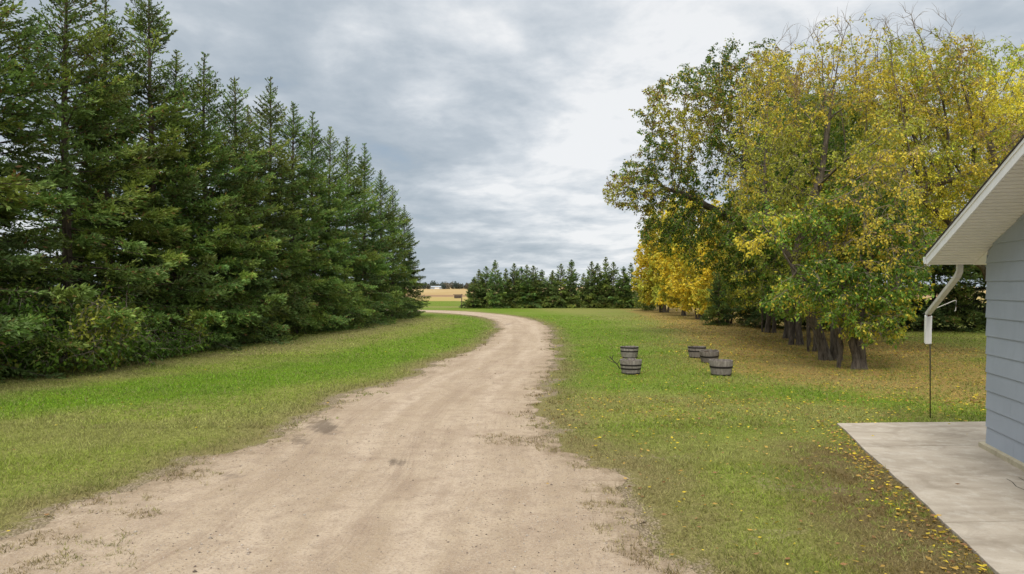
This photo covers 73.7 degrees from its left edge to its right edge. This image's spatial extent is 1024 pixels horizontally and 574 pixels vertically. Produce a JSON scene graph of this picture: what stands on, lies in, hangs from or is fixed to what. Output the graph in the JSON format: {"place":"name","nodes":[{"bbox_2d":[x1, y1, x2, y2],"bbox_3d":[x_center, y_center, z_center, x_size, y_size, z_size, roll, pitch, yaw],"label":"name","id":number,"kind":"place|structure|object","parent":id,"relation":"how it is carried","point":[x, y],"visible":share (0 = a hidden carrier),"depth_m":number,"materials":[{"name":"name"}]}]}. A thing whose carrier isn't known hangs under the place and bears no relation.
{"place":"outdoors","nodes":[
{"label":"outdoors","id":0,"kind":"place"},
{"bbox_2d":[0,310,696,573],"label":"driveway","id":1,"kind":"structure","parent":0,"point":[399,510],"depth_m":8.26,"materials":[{"name":"beige gravel"}]},
{"bbox_2d":[0,302,994,573],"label":"lawn","id":2,"kind":"structure","parent":0,"point":[660,522],"depth_m":13.50,"materials":[{"name":"green plant"}]},
{"bbox_2d":[0,153,10,280],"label":"spruce tree","id":3,"kind":"object","parent":2,"relation":"on","point":[2,168],"depth_m":26.33,"materials":[{"name":"green plant"}]},
{"bbox_2d":[1,312,48,337],"bbox_3d":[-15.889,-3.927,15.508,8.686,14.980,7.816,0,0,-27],"label":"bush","id":4,"kind":"object","parent":2,"relation":"on","point":[31,317],"visible":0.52,"depth_m":18.43,"materials":[{"name":"green plant"}]},
{"bbox_2d":[0,274,64,373],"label":"bush","id":5,"kind":"object","parent":2,"relation":"on","point":[30,308],"visible":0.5,"depth_m":19.77,"materials":[{"name":"green plant"}]},
{"bbox_2d":[0,0,99,381],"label":"spruce tree","id":6,"kind":"object","parent":2,"relation":"on","point":[9,188],"visible":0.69,"depth_m":19.07,"materials":[{"name":"green plant"}]},
{"bbox_2d":[0,0,133,382],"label":"spruce tree","id":7,"kind":"object","parent":2,"relation":"on","point":[51,198],"visible":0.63,"depth_m":20.88,"materials":[{"name":"green plant"}]},
{"bbox_2d":[0,281,146,378],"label":"bush","id":8,"kind":"object","parent":2,"relation":"on","point":[84,358],"visible":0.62,"depth_m":20.19,"materials":[{"name":"green plant"}]},
{"bbox_2d":[44,139,122,340],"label":"spruce tree","id":9,"kind":"object","parent":2,"relation":"on","point":[94,202],"visible":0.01,"depth_m":31.27,"materials":[{"name":"green plant"}]},
{"bbox_2d":[0,0,200,369],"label":"spruce tree","id":10,"kind":"object","parent":2,"relation":"on","point":[66,219],"visible":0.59,"depth_m":23.29,"materials":[{"name":"green plant"}]},
{"bbox_2d":[47,278,171,369],"bbox_3d":[-13.539,1.301,23.003,3.852,3.209,5.327,0,0,-25],"label":"bush","id":11,"kind":"object","parent":2,"relation":"on","point":[143,346],"visible":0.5,"depth_m":22.01,"materials":[{"name":"green plant"}]},
{"bbox_2d":[37,0,216,359],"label":"spruce tree","id":12,"kind":"object","parent":2,"relation":"on","point":[132,225],"visible":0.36,"depth_m":25.24,"materials":[{"name":"green plant"}]},
{"bbox_2d":[48,0,247,351],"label":"spruce tree","id":13,"kind":"object","parent":2,"relation":"on","point":[154,33],"visible":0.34,"depth_m":26.99,"materials":[{"name":"green plant"}]},
{"bbox_2d":[118,298,222,360],"bbox_3d":[-12.891,1.601,25.333,2.963,2.468,4.097,0,0,33],"label":"bush","id":14,"kind":"object","parent":2,"relation":"on","point":[171,342],"visible":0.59,"depth_m":25.45,"materials":[{"name":"green plant"}]},
{"bbox_2d":[128,49,265,352],"bbox_3d":[-13.952,-3.275,28.494,7.034,13.482,7.818,0,0,-21],"label":"spruce tree","id":15,"kind":"object","parent":2,"relation":"on","point":[216,316],"visible":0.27,"depth_m":28.50,"materials":[{"name":"green plant"}]},
{"bbox_2d":[158,51,288,349],"bbox_3d":[-13.314,-3.268,29.993,6.488,14.136,5.899,0,0,-31],"label":"spruce tree","id":16,"kind":"object","parent":2,"relation":"on","point":[241,224],"visible":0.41,"depth_m":29.66,"materials":[{"name":"green plant"}]},
{"bbox_2d":[179,76,298,344],"bbox_3d":[-12.777,-2.901,31.902,6.834,13.999,6.896,0,0,-13],"label":"spruce tree","id":17,"kind":"object","parent":2,"relation":"on","point":[267,241],"visible":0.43,"depth_m":31.71,"materials":[{"name":"green plant"}]},
{"bbox_2d":[213,106,312,341],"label":"spruce tree","id":18,"kind":"object","parent":2,"relation":"on","point":[289,291],"visible":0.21,"depth_m":33.94,"materials":[{"name":"green plant"}]},
{"bbox_2d":[238,77,328,337],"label":"spruce tree","id":19,"kind":"object","parent":2,"relation":"on","point":[288,257],"visible":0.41,"depth_m":35.59,"materials":[{"name":"green plant"}]},
{"bbox_2d":[254,101,359,335],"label":"spruce tree","id":20,"kind":"object","parent":2,"relation":"on","point":[312,214],"visible":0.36,"depth_m":38.22,"materials":[{"name":"green plant"}]},
{"bbox_2d":[282,111,363,331],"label":"spruce tree","id":21,"kind":"object","parent":2,"relation":"on","point":[327,238],"visible":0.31,"depth_m":40.46,"materials":[{"name":"green plant"}]},
{"bbox_2d":[288,126,379,328],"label":"spruce tree","id":22,"kind":"object","parent":2,"relation":"on","point":[338,194],"visible":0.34,"depth_m":43.16,"materials":[{"name":"green plant"}]},
{"bbox_2d":[316,137,403,325],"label":"spruce tree","id":23,"kind":"object","parent":2,"relation":"on","point":[366,262],"visible":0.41,"depth_m":46.05,"materials":[{"name":"green plant"}]},
{"bbox_2d":[339,143,400,323],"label":"spruce tree","id":24,"kind":"object","parent":2,"relation":"on","point":[373,222],"visible":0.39,"depth_m":49.49,"materials":[{"name":"green plant"}]},
{"bbox_2d":[359,170,417,319],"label":"spruce tree","id":25,"kind":"object","parent":2,"relation":"on","point":[384,192],"visible":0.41,"depth_m":53.31,"materials":[{"name":"green plant"}]},
{"bbox_2d":[367,184,423,318],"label":"spruce tree","id":26,"kind":"object","parent":2,"relation":"on","point":[404,315],"visible":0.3,"depth_m":56.98,"materials":[{"name":"green plant"}]},
{"bbox_2d":[388,204,431,316],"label":"spruce tree","id":27,"kind":"object","parent":2,"relation":"on","point":[412,293],"visible":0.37,"depth_m":60.44,"materials":[{"name":"green plant"}]},
{"bbox_2d":[362,301,462,305],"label":"grass bank","id":28,"kind":"structure","parent":2,"relation":"on","point":[445,303],"depth_m":99.39,"materials":[{"name":"plant"}]},
{"bbox_2d":[453,294,462,307],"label":"sign post","id":29,"kind":"object","parent":2,"relation":"on","point":[457,295],"visible":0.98,"depth_m":83.47,"materials":[{"name":"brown wood"}]},
{"bbox_2d":[460,277,485,307],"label":"spruce tree","id":30,"kind":"object","parent":2,"relation":"on","point":[472,298],"visible":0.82,"depth_m":83.44,"materials":[{"name":"green plant"}]},
{"bbox_2d":[459,269,488,307],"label":"spruce tree","id":31,"kind":"object","parent":2,"relation":"on","point":[478,274],"visible":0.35,"depth_m":85.22,"materials":[{"name":"green plant"}]},
{"bbox_2d":[469,266,500,307],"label":"spruce tree","id":32,"kind":"object","parent":2,"relation":"on","point":[486,276],"visible":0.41,"depth_m":84.66,"materials":[{"name":"green plant"}]},
{"bbox_2d":[1,316,992,573],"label":"fallen leaves","id":33,"kind":"object","parent":2,"relation":"on","point":[867,456],"visible":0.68,"depth_m":15.64,"materials":[{"name":"yellow plant"}]},
{"bbox_2d":[483,260,512,308],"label":"spruce tree","id":34,"kind":"object","parent":2,"relation":"on","point":[491,296],"visible":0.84,"depth_m":83.21,"materials":[{"name":"green plant"}]},
{"bbox_2d":[496,268,515,307],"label":"spruce tree","id":35,"kind":"object","parent":2,"relation":"on","point":[508,290],"visible":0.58,"depth_m":84.66,"materials":[{"name":"green plant"}]},
{"bbox_2d":[500,263,526,307],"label":"spruce tree","id":36,"kind":"object","parent":2,"relation":"on","point":[512,275],"visible":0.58,"depth_m":84.54,"materials":[{"name":"green plant"}]},
{"bbox_2d":[513,267,533,304],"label":"spruce tree","id":37,"kind":"object","parent":2,"relation":"on","point":[520,276],"visible":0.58,"depth_m":84.65,"materials":[{"name":"green plant"}]},
{"bbox_2d":[515,265,541,307],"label":"spruce tree","id":38,"kind":"object","parent":2,"relation":"on","point":[528,281],"visible":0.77,"depth_m":84.30,"materials":[{"name":"green plant"}]},
{"bbox_2d":[520,265,551,307],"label":"spruce tree","id":39,"kind":"object","parent":2,"relation":"on","point":[536,275],"visible":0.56,"depth_m":84.70,"materials":[{"name":"green plant"}]},
{"bbox_2d":[527,269,551,307],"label":"spruce tree","id":40,"kind":"object","parent":2,"relation":"on","point":[543,285],"visible":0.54,"depth_m":85.16,"materials":[{"name":"green plant"}]},
{"bbox_2d":[542,273,562,307],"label":"spruce tree","id":41,"kind":"object","parent":2,"relation":"on","point":[551,283],"visible":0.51,"depth_m":85.28,"materials":[{"name":"green plant"}]},
{"bbox_2d":[546,270,558,301],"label":"spruce tree","id":42,"kind":"object","parent":2,"relation":"on","point":[554,279],"visible":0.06,"depth_m":88.57,"materials":[{"name":"green plant"}]},
{"bbox_2d":[542,264,580,307],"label":"spruce tree","id":43,"kind":"object","parent":2,"relation":"on","point":[558,280],"visible":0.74,"depth_m":84.51,"materials":[{"name":"green plant"}]},
{"bbox_2d":[554,260,584,307],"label":"spruce tree","id":44,"kind":"object","parent":2,"relation":"on","point":[572,278],"visible":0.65,"depth_m":85.30,"materials":[{"name":"green plant"}]},
{"bbox_2d":[573,273,590,306],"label":"spruce tree","id":45,"kind":"object","parent":2,"relation":"on","point":[581,282],"visible":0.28,"depth_m":86.81,"materials":[{"name":"green plant"}]},
{"bbox_2d":[575,261,603,307],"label":"spruce tree","id":46,"kind":"object","parent":2,"relation":"on","point":[586,303],"visible":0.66,"depth_m":85.02,"materials":[{"name":"green plant"}]},
{"bbox_2d":[583,263,606,307],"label":"spruce tree","id":47,"kind":"object","parent":2,"relation":"on","point":[598,269],"visible":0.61,"depth_m":84.66,"materials":[{"name":"green plant"}]},
{"bbox_2d":[592,257,615,307],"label":"spruce tree","id":48,"kind":"object","parent":2,"relation":"on","point":[605,273],"visible":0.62,"depth_m":84.64,"materials":[{"name":"green plant"}]},
{"bbox_2d":[596,261,633,308],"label":"spruce tree","id":49,"kind":"object","parent":2,"relation":"on","point":[610,304],"visible":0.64,"depth_m":83.70,"materials":[{"name":"green plant"}]},
{"bbox_2d":[605,266,634,308],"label":"spruce tree","id":50,"kind":"object","parent":2,"relation":"on","point":[621,299],"visible":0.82,"depth_m":82.98,"materials":[{"name":"green plant"}]},
{"bbox_2d":[615,263,641,308],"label":"spruce tree","id":51,"kind":"object","parent":2,"relation":"on","point":[633,292],"visible":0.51,"depth_m":83.05,"materials":[{"name":"green plant"}]},
{"bbox_2d":[620,346,638,358],"bbox_3d":[4.300,2.389,25.000,0.673,0.431,0.673,0,0,16],"label":"barrel planter","id":52,"kind":"object","parent":2,"relation":"on","point":[629,351],"visible":0.93,"depth_m":24.74,"materials":[{"name":"grey wood"}]},
{"bbox_2d":[620,358,641,374],"bbox_3d":[3.559,2.383,20.450,0.647,0.441,0.651,0,0,-17],"label":"barrel planter","id":53,"kind":"object","parent":2,"relation":"on","point":[629,366],"visible":0.99,"depth_m":20.20,"materials":[{"name":"grey wood"}]},
{"bbox_2d":[631,290,658,310],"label":"bush","id":54,"kind":"object","parent":2,"relation":"on","point":[645,306],"visible":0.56,"depth_m":75.20,"materials":[{"name":"green plant"}]},
{"bbox_2d":[637,213,669,309],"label":"yellow tree","id":55,"kind":"object","parent":2,"relation":"on","point":[655,273],"visible":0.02,"depth_m":77.55,"materials":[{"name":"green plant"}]},
{"bbox_2d":[630,204,680,311],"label":"yellow tree","id":56,"kind":"object","parent":2,"relation":"on","point":[646,274],"visible":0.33,"depth_m":69.92,"materials":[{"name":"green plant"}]},
{"bbox_2d":[653,198,704,315],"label":"yellow tree","id":57,"kind":"object","parent":2,"relation":"on","point":[663,268],"visible":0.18,"depth_m":61.51,"materials":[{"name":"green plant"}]},
{"bbox_2d":[688,346,705,357],"bbox_3d":[6.800,2.394,25.100,0.660,0.419,0.660,0,0,41],"label":"barrel planter","id":58,"kind":"object","parent":2,"relation":"on","point":[693,351],"visible":0.73,"depth_m":24.86,"materials":[{"name":"grey wood"}]},
{"bbox_2d":[666,201,732,318],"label":"yellow tree","id":59,"kind":"object","parent":2,"relation":"on","point":[687,302],"visible":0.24,"depth_m":54.66,"materials":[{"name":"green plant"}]},
{"bbox_2d":[699,349,718,362],"bbox_3d":[6.793,2.393,23.487,0.650,0.422,0.654,-3,3,-9],"label":"barrel planter","id":60,"kind":"object","parent":2,"relation":"on","point":[706,355],"visible":0.79,"depth_m":23.28,"materials":[{"name":"grey wood"}]},
{"bbox_2d":[700,260,733,325],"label":"spruce tree","id":61,"kind":"object","parent":2,"relation":"on","point":[718,310],"visible":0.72,"depth_m":46.34,"materials":[{"name":"green plant"}]},
{"bbox_2d":[709,359,732,375],"bbox_3d":[6.167,2.377,20.151,0.678,0.453,0.674,0,0,-30],"label":"barrel planter","id":62,"kind":"object","parent":2,"relation":"on","point":[721,367],"visible":0.97,"depth_m":19.90,"materials":[{"name":"grey wood"}]},
{"bbox_2d":[691,209,751,323],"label":"yellow tree","id":63,"kind":"object","parent":2,"relation":"on","point":[701,292],"visible":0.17,"depth_m":48.32,"materials":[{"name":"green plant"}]},
{"bbox_2d":[602,34,852,338],"bbox_3d":[11.021,-5.024,34.578,12.994,15.447,6.202,0,0,0],"label":"maple tree","id":64,"kind":"object","parent":2,"relation":"on","point":[715,214],"visible":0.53,"depth_m":33.61,"materials":[{"name":"green plant"}]},
{"bbox_2d":[723,223,805,328],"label":"spruce tree","id":65,"kind":"object","parent":2,"relation":"on","point":[751,316],"visible":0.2,"depth_m":43.93,"materials":[{"name":"green plant"}]},
{"bbox_2d":[715,135,821,332],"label":"maple tree","id":66,"kind":"object","parent":2,"relation":"on","point":[767,329],"visible":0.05,"depth_m":39.60,"materials":[{"name":"green plant"}]},
{"bbox_2d":[721,96,877,345],"bbox_3d":[12.774,-2.884,30.546,6.594,11.168,5.598,0,0,14],"label":"maple tree","id":67,"kind":"object","parent":2,"relation":"on","point":[767,280],"visible":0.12,"depth_m":30.96,"materials":[{"name":"green plant"}]},
{"bbox_2d":[745,93,887,351],"bbox_3d":[12.278,-2.610,27.728,5.318,10.610,6.264,0,0,27],"label":"maple tree","id":68,"kind":"object","parent":2,"relation":"on","point":[763,264],"visible":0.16,"depth_m":27.10,"materials":[{"name":"green plant"}]},
{"bbox_2d":[778,197,882,329],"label":"spruce tree","id":69,"kind":"object","parent":2,"relation":"on","point":[823,324],"depth_m":42.09,"materials":[{"name":"green plant"}]},
{"bbox_2d":[732,171,943,369],"bbox_3d":[10.411,-0.474,21.595,6.042,6.348,4.316,0,0,-19],"label":"maple tree","id":70,"kind":"object","parent":2,"relation":"on","point":[858,331],"visible":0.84,"depth_m":21.18,"materials":[{"name":"green plant"}]},
{"bbox_2d":[782,78,904,339],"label":"maple tree","id":71,"kind":"object","parent":2,"relation":"on","point":[850,87],"visible":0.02,"depth_m":32.40,"materials":[{"name":"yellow plant"}]},
{"bbox_2d":[714,1,1023,360],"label":"maple tree","id":72,"kind":"object","parent":2,"relation":"on","point":[885,156],"visible":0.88,"depth_m":23.40,"materials":[{"name":"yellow plant"}]},
{"bbox_2d":[775,82,963,335],"bbox_3d":[18.667,-4.367,37.849,10.935,14.154,8.707,0,0,25],"label":"maple tree","id":73,"kind":"object","parent":2,"relation":"on","point":[913,244],"visible":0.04,"depth_m":35.46,"materials":[{"name":"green plant"}]},
{"bbox_2d":[873,192,939,330],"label":"spruce tree","id":74,"kind":"object","parent":2,"relation":"on","point":[908,322],"visible":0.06,"depth_m":40.62,"materials":[{"name":"green plant"}]},
{"bbox_2d":[834,26,1023,283],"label":"maple tree","id":75,"kind":"object","parent":2,"relation":"on","point":[942,213],"visible":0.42,"depth_m":24.08,"materials":[{"name":"yellow plant"}]},
{"bbox_2d":[893,158,985,331],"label":"spruce tree","id":76,"kind":"object","parent":2,"relation":"on","point":[949,319],"visible":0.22,"depth_m":40.20,"materials":[{"name":"green plant"}]},
{"bbox_2d":[922,300,956,417],"bbox_3d":[8.490,1.480,13.552,0.706,2.441,0.054,0,0,-5],"label":"plant hook","id":77,"kind":"object","parent":2,"relation":"on","point":[930,360],"visible":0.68,"depth_m":13.54,"materials":[{"name":"black metal"}]},
{"bbox_2d":[932,163,989,332],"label":"spruce tree","id":78,"kind":"object","parent":2,"relation":"on","point":[982,288],"visible":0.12,"depth_m":40.63,"materials":[{"name":"green plant"}]},
{"bbox_2d":[930,79,1023,228],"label":"maple tree","id":79,"kind":"object","parent":2,"relation":"on","point":[984,158],"visible":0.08,"depth_m":34.70,"materials":[{"name":"yellow plant"}]},
{"bbox_2d":[30,287,986,302],"bbox_3d":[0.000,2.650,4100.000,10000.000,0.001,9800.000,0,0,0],"label":"ground","id":80,"kind":"structure","parent":0,"point":[441,294],"depth_m":241.23,"materials":[{"name":"beige plant"}]},
{"bbox_2d":[430,286,445,288],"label":"farm shed","id":81,"kind":"structure","parent":80,"relation":"on","point":[435,287],"depth_m":874.00,"materials":[{"name":"metal"}]},
{"bbox_2d":[401,280,547,288],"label":"wood","id":82,"kind":"object","parent":80,"relation":"on","point":[454,285],"visible":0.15,"depth_m":888.84,"materials":[{"name":"green plant"}]},
{"bbox_2d":[0,0,1023,286],"label":"sky","id":83,"kind":"structure","parent":0,"point":[500,127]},
{"bbox_2d":[837,421,1023,573],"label":"pavement","id":84,"kind":"structure","parent":0,"point":[980,507],"depth_m":9.13,"materials":[{"name":"concrete"}]},
{"bbox_2d":[923,135,1023,470],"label":"house","id":85,"kind":"structure","parent":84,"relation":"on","point":[985,226],"depth_m":10.14,"materials":[{"name":"blue"}]}
]}

